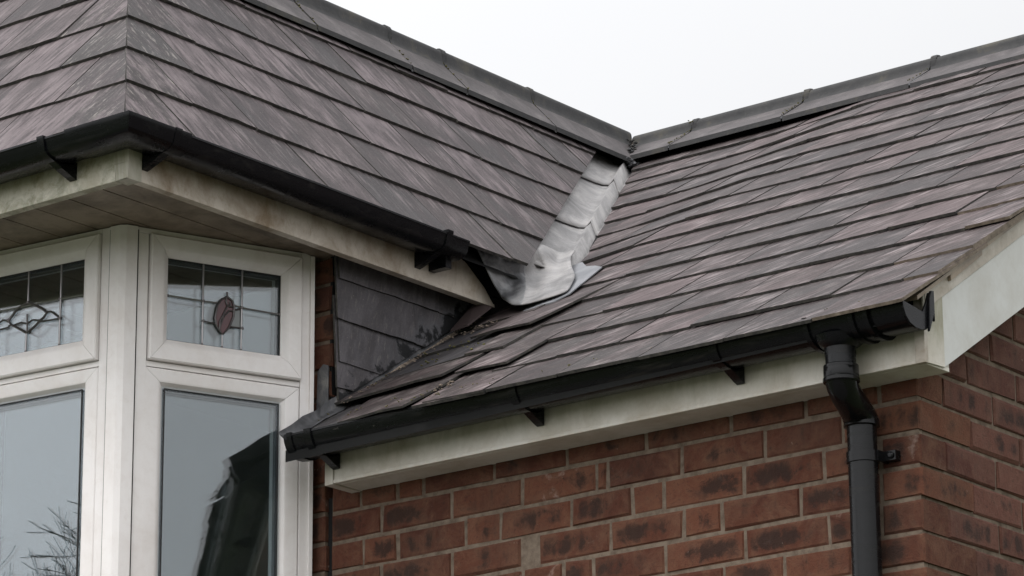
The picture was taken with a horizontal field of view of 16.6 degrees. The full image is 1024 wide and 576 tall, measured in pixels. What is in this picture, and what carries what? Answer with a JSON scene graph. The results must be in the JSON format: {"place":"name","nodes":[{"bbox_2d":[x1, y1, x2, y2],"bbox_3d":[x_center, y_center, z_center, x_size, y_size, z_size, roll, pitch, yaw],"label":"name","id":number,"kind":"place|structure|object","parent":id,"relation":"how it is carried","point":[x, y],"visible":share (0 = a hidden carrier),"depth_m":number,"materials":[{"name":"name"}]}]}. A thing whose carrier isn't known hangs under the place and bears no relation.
{"place":"outdoors","nodes":[
{"label":"outdoors","id":0,"kind":"place"},
{"bbox_2d":[326,0,1023,137],"label":"sky","id":1,"kind":"structure","parent":0,"point":[637,67],"materials":[{"name":"white"}]},
{"bbox_3d":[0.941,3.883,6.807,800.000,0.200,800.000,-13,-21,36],"label":"ground","id":2,"kind":"structure","parent":0,"visible":0},
{"bbox_2d":[0,0,644,575],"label":"bay fronted house","id":3,"kind":"structure","parent":2,"relation":"on","point":[240,240],"depth_m":9.16,"materials":[{"name":"grey tile"}]},
{"bbox_2d":[0,227,314,575],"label":"window frame","id":4,"kind":"structure","parent":3,"relation":"in","point":[305,385],"depth_m":8.91,"materials":[{"name":"white plastic"}]},
{"bbox_2d":[283,34,1023,575],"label":"brick extension","id":5,"kind":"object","parent":2,"relation":"on","point":[735,396],"visible":0.98,"depth_m":8.43,"materials":[{"name":"tile"}]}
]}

